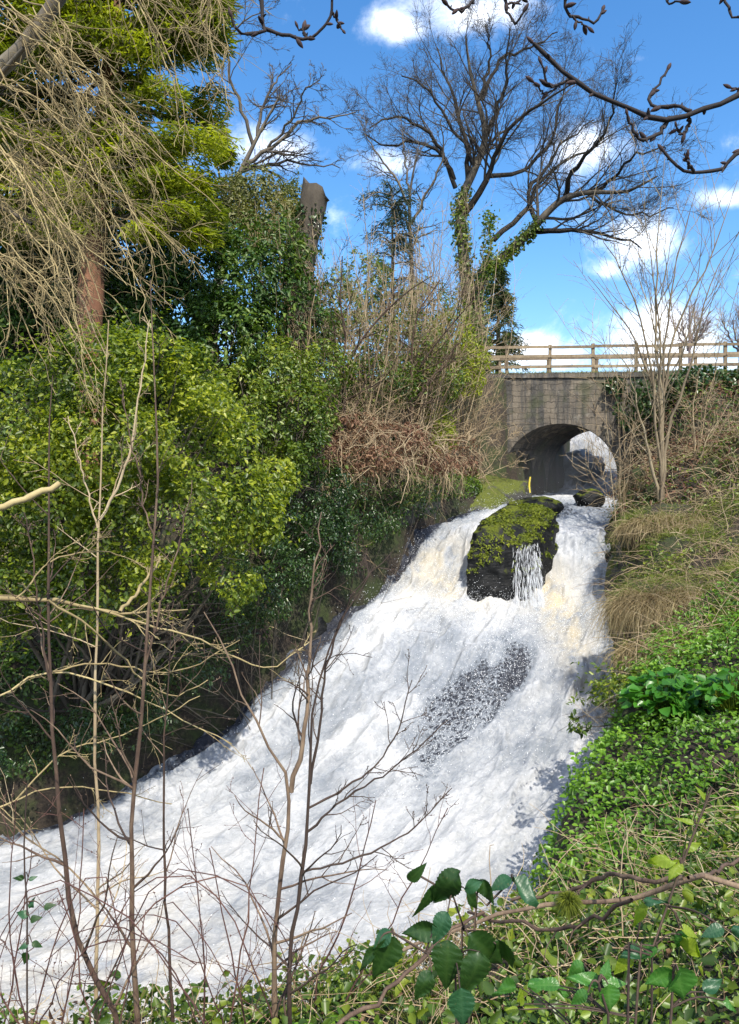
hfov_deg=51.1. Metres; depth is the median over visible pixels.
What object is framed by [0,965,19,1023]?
bramble cane
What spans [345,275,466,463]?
bare sapling
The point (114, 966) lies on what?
bramble cane
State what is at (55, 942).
bramble cane
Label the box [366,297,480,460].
bare sapling
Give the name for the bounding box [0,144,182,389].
yew bush
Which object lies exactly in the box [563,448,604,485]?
boulder
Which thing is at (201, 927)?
bare whip
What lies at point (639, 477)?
grass tussock
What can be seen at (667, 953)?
dead leaves
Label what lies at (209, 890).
bramble cane
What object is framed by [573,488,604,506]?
boulder
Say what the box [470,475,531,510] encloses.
grass bank
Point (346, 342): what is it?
bare sapling
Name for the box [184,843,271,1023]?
bare whip
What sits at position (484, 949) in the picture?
bramble plant
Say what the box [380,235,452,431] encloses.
bare sapling
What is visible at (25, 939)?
bare whip
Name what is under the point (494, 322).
bare sapling
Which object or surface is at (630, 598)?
grass tussock
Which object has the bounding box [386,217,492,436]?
bare sapling
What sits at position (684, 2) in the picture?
budding branch
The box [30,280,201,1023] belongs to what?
bare sapling
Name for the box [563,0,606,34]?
budding branch
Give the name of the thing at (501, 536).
boulder
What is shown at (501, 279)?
conifer tree
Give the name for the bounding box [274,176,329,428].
tree stump
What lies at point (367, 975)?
bare whip
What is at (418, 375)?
bare shrub
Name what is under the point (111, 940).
bramble cane
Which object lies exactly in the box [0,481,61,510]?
broken stick
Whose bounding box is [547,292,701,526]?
bare shrub
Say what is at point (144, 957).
bramble cane
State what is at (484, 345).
bare sapling
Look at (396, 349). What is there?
bare sapling
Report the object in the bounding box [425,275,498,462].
bare sapling
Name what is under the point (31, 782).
bare branch
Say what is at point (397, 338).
bare sapling
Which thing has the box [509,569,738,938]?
ground cover
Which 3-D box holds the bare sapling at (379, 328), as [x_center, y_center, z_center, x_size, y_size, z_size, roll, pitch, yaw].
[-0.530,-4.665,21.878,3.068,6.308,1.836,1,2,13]
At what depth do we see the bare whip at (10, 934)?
4.31 m
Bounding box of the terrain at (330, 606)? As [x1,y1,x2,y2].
[0,242,738,1023]
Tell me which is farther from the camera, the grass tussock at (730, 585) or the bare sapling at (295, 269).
the bare sapling at (295, 269)
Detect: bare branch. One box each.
[0,522,315,708]
[0,630,252,768]
[0,696,199,843]
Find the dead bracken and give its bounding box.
[608,370,738,513]
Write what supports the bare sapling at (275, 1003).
on the terrain at (330, 606)
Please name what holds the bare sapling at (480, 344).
on the terrain at (330, 606)
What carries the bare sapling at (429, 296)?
on the terrain at (330, 606)
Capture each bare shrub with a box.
[295,243,485,438]
[438,360,530,481]
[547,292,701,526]
[650,265,738,463]
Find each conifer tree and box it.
[0,0,250,490]
[483,266,532,372]
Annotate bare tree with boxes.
[0,0,284,428]
[195,0,379,359]
[328,0,730,373]
[357,89,468,348]
[661,293,718,366]
[711,291,738,362]
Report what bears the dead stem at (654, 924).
on the terrain at (330, 606)
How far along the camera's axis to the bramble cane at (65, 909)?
3.96 m
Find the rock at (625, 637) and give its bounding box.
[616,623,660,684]
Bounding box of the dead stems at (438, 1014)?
[0,795,738,1023]
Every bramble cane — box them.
[0,833,203,1023]
[0,888,175,1023]
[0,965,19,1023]
[10,903,211,1023]
[12,814,131,1023]
[25,876,321,1015]
[40,884,198,1023]
[65,892,225,1023]
[88,846,272,1023]
[94,914,247,1023]
[96,867,315,1023]
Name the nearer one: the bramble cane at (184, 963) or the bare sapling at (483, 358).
the bramble cane at (184, 963)
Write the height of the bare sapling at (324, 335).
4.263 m
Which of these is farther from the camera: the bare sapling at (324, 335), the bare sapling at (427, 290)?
the bare sapling at (427, 290)
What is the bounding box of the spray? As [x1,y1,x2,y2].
[7,475,611,1009]
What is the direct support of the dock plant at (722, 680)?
on the terrain at (330, 606)
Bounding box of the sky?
[0,0,738,377]
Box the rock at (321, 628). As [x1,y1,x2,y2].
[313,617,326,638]
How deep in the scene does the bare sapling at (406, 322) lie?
22.71 m
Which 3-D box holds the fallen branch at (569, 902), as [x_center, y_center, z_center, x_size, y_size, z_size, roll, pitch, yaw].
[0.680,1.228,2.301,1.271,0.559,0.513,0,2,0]
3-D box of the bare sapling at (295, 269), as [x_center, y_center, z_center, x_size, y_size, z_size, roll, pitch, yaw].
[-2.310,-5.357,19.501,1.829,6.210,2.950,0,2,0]
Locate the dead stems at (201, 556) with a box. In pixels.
[0,382,441,741]
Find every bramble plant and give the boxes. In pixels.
[13,784,55,1023]
[359,863,538,1023]
[492,942,736,1023]
[505,786,738,1023]
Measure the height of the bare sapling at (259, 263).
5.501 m
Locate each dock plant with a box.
[617,667,715,720]
[687,668,738,713]
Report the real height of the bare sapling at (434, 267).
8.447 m
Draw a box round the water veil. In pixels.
[510,543,544,608]
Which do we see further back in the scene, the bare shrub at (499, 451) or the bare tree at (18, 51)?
the bare shrub at (499, 451)
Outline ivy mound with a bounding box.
[176,152,335,401]
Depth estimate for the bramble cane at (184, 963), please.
4.39 m
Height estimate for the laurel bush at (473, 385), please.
5.595 m
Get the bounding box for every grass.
[194,923,520,1023]
[486,368,733,373]
[601,423,738,718]
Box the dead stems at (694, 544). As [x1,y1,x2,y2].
[568,399,738,746]
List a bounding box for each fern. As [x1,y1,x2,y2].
[243,1010,269,1023]
[292,1006,360,1023]
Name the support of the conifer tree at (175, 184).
on the terrain at (330, 606)
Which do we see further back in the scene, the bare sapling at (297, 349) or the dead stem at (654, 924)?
the bare sapling at (297, 349)
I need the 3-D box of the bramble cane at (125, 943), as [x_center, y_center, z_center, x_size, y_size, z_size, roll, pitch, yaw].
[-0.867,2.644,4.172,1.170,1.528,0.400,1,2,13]
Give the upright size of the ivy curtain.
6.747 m
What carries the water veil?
on the water
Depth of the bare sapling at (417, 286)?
24.03 m
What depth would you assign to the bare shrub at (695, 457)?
20.30 m
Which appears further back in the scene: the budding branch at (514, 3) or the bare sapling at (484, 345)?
the bare sapling at (484, 345)
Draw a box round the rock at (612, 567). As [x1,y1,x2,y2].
[604,540,638,597]
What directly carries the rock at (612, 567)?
on the terrain at (330, 606)
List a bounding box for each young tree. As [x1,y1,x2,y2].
[272,206,471,464]
[372,240,487,460]
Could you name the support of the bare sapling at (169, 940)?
on the terrain at (330, 606)
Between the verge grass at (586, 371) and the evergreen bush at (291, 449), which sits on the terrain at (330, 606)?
the evergreen bush at (291, 449)
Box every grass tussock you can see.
[575,554,735,654]
[599,628,654,679]
[602,496,716,554]
[609,465,658,502]
[642,610,721,660]
[698,575,738,608]
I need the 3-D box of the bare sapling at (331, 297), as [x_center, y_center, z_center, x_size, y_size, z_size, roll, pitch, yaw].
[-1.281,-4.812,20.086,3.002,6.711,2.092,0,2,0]
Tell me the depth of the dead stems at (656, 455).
20.91 m
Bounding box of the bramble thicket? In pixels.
[281,387,502,528]
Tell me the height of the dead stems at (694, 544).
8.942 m
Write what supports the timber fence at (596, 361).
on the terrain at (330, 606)
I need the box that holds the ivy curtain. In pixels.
[0,456,448,779]
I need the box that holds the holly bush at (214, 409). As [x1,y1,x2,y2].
[0,297,341,726]
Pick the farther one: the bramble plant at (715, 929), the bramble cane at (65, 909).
the bramble cane at (65, 909)
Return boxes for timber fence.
[384,341,738,374]
[476,355,738,373]
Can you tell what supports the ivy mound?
on the terrain at (330, 606)
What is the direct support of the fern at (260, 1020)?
on the terrain at (330, 606)
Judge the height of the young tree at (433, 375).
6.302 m
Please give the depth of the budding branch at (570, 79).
1.65 m
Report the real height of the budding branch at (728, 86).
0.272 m
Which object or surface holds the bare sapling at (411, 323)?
on the terrain at (330, 606)
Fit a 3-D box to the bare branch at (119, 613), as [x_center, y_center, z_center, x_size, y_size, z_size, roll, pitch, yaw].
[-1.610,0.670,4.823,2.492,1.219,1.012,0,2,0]
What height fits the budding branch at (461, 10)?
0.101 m
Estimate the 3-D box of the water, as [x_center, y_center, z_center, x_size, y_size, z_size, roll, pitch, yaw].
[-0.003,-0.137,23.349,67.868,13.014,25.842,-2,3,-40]
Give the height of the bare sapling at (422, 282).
8.584 m
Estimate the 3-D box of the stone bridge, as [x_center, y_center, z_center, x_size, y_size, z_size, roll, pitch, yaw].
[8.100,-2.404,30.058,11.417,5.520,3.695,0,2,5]
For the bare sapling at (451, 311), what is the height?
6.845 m
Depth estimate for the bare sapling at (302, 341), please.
18.86 m
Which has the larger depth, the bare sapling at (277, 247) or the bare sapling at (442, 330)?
the bare sapling at (442, 330)
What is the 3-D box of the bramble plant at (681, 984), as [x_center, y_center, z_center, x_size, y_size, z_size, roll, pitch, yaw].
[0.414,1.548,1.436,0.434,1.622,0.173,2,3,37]
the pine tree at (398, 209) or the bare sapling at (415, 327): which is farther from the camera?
the pine tree at (398, 209)
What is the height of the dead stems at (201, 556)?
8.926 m
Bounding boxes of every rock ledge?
[387,489,440,525]
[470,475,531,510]
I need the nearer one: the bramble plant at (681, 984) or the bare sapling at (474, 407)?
the bramble plant at (681, 984)
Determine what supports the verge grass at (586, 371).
on the stone bridge
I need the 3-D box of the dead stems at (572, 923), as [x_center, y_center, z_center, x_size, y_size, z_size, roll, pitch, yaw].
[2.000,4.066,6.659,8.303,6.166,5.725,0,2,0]
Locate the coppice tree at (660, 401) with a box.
[554,95,738,502]
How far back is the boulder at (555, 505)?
22.89 m
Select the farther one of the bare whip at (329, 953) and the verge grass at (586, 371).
the verge grass at (586, 371)
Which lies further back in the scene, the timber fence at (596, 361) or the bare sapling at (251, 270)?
the timber fence at (596, 361)
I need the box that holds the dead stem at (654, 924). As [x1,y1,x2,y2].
[643,760,738,1023]
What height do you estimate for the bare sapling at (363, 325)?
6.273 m
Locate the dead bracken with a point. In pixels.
(691, 448)
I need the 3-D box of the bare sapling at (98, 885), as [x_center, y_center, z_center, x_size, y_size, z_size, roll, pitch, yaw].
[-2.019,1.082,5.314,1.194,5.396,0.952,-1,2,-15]
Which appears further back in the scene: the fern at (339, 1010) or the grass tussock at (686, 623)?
the grass tussock at (686, 623)
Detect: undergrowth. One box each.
[0,364,489,778]
[38,771,738,1023]
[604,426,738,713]
[633,378,738,472]
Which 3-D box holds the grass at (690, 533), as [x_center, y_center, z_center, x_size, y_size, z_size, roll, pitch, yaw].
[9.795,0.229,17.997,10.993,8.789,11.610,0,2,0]
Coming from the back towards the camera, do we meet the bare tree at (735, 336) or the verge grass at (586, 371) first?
the bare tree at (735, 336)
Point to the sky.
(699, 39)
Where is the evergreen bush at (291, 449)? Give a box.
[193,325,362,543]
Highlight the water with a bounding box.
[0,431,618,1023]
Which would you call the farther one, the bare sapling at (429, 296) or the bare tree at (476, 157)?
the bare tree at (476, 157)
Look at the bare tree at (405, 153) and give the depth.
28.46 m
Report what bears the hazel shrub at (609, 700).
on the terrain at (330, 606)
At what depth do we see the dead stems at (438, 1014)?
5.20 m
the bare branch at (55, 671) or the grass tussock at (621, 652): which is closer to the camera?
the bare branch at (55, 671)
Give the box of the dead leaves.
[0,761,738,1023]
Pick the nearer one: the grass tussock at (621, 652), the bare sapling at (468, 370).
the grass tussock at (621, 652)
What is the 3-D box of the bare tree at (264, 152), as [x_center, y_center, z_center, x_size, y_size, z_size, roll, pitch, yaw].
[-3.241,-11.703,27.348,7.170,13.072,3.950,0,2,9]
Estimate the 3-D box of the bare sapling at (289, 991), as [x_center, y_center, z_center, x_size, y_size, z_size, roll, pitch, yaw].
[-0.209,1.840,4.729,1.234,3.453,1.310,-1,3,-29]
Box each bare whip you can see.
[0,782,90,1023]
[0,848,64,1021]
[1,782,153,1023]
[145,781,231,1023]
[159,753,295,1023]
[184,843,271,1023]
[283,794,422,1016]
[342,794,458,1023]
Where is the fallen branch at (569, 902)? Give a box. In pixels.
[394,857,738,995]
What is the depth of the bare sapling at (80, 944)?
4.66 m
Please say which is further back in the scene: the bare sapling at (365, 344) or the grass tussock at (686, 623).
the bare sapling at (365, 344)
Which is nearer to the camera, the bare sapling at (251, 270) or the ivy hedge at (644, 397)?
the bare sapling at (251, 270)
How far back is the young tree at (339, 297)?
18.88 m
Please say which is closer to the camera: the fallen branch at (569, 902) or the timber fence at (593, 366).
the fallen branch at (569, 902)
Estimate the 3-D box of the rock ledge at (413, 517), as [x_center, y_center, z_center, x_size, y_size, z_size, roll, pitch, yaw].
[0.675,0.556,21.577,3.474,3.080,4.878,0,2,0]
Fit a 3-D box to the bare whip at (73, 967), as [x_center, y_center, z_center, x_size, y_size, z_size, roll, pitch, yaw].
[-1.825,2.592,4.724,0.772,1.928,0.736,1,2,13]
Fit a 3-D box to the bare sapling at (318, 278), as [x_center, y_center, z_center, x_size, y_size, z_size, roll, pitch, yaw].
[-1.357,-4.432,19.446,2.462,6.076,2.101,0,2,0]
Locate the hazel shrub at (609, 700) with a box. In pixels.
[559,645,682,738]
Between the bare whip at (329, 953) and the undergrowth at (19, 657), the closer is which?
the bare whip at (329, 953)
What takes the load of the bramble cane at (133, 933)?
on the terrain at (330, 606)
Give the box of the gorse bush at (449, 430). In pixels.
[407,402,459,477]
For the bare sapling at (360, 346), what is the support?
on the terrain at (330, 606)
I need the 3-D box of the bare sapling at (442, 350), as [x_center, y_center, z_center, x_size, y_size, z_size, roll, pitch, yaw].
[2.219,-5.195,22.564,4.370,8.207,2.997,-1,3,-23]
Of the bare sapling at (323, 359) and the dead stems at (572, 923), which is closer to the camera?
the dead stems at (572, 923)
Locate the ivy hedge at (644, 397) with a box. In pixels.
[602,364,738,432]
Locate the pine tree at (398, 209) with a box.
[352,175,434,423]
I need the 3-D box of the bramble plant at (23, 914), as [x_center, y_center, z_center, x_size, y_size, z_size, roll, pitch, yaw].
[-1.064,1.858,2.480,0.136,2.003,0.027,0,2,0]
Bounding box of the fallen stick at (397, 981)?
[336,910,484,1023]
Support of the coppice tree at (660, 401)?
on the terrain at (330, 606)
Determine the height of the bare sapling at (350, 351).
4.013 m
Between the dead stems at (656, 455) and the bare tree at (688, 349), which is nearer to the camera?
the dead stems at (656, 455)
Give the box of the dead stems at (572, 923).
[42,743,738,1023]
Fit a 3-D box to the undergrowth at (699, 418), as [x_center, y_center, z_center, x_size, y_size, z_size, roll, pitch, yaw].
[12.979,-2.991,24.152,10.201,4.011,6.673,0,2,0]
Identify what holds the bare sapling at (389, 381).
on the terrain at (330, 606)
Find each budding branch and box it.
[228,0,345,47]
[441,0,474,14]
[503,0,528,25]
[525,36,738,143]
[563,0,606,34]
[657,144,738,173]
[665,0,690,4]
[719,0,738,92]
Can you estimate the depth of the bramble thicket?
19.28 m
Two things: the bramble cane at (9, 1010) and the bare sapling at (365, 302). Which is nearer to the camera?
the bramble cane at (9, 1010)
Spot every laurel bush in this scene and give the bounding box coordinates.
[101,201,343,407]
[414,309,492,479]
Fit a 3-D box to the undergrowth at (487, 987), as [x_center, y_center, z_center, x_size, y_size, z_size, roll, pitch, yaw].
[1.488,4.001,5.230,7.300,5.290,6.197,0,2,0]
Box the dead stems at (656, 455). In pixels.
[585,360,738,609]
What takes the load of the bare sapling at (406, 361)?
on the terrain at (330, 606)
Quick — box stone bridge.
[448,371,692,496]
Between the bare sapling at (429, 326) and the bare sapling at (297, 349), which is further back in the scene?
the bare sapling at (429, 326)
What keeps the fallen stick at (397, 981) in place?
on the fallen branch at (569, 902)
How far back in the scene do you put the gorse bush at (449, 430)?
23.30 m
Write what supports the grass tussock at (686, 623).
on the terrain at (330, 606)
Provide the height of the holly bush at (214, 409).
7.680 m
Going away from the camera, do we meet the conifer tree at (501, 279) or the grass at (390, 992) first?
the grass at (390, 992)
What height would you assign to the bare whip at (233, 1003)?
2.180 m
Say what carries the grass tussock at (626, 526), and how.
on the terrain at (330, 606)
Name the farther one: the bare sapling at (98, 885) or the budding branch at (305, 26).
the bare sapling at (98, 885)
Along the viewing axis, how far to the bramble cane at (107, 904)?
3.95 m
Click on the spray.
(465, 667)
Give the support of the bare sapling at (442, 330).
on the terrain at (330, 606)
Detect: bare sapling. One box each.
[0,273,163,1020]
[0,376,162,1023]
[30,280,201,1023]
[107,620,235,1022]
[143,512,388,1017]
[203,182,281,397]
[208,549,452,1023]
[237,209,328,440]
[241,196,304,376]
[243,172,309,420]
[259,266,357,439]
[260,285,334,417]
[270,202,376,448]
[273,300,333,432]
[283,245,392,451]
[286,216,361,407]
[286,259,385,444]
[296,285,348,456]
[303,306,363,405]
[315,235,407,433]
[316,241,404,424]
[321,168,404,444]
[326,235,410,457]
[330,240,424,457]
[335,239,416,462]
[337,242,448,422]
[341,252,456,452]
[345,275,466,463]
[349,261,434,448]
[350,169,492,441]
[356,207,461,458]
[361,221,460,439]
[362,193,455,422]
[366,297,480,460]
[368,212,472,460]
[369,159,471,456]
[372,223,523,458]
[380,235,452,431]
[383,303,427,453]
[385,182,516,459]
[385,194,479,421]
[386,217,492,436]
[391,268,486,457]
[400,238,501,418]
[402,239,464,454]
[404,257,482,436]
[409,171,540,466]
[418,282,516,451]
[423,277,473,428]
[425,177,560,468]
[425,249,525,460]
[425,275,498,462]
[428,203,545,443]
[449,283,518,443]
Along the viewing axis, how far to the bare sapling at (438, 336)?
22.76 m
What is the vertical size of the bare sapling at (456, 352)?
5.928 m
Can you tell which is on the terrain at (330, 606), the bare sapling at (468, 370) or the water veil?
the bare sapling at (468, 370)
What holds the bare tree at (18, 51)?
on the terrain at (330, 606)
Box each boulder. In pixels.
[466,502,558,601]
[506,496,563,514]
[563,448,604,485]
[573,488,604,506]
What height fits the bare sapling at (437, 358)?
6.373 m
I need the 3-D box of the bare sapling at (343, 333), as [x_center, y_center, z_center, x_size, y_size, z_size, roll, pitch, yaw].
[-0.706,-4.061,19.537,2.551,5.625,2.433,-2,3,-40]
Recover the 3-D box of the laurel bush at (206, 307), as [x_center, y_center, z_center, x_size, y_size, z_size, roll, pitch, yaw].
[-3.759,-5.022,19.110,6.342,5.438,5.640,0,2,0]
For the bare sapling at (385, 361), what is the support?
on the terrain at (330, 606)
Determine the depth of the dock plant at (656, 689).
11.07 m

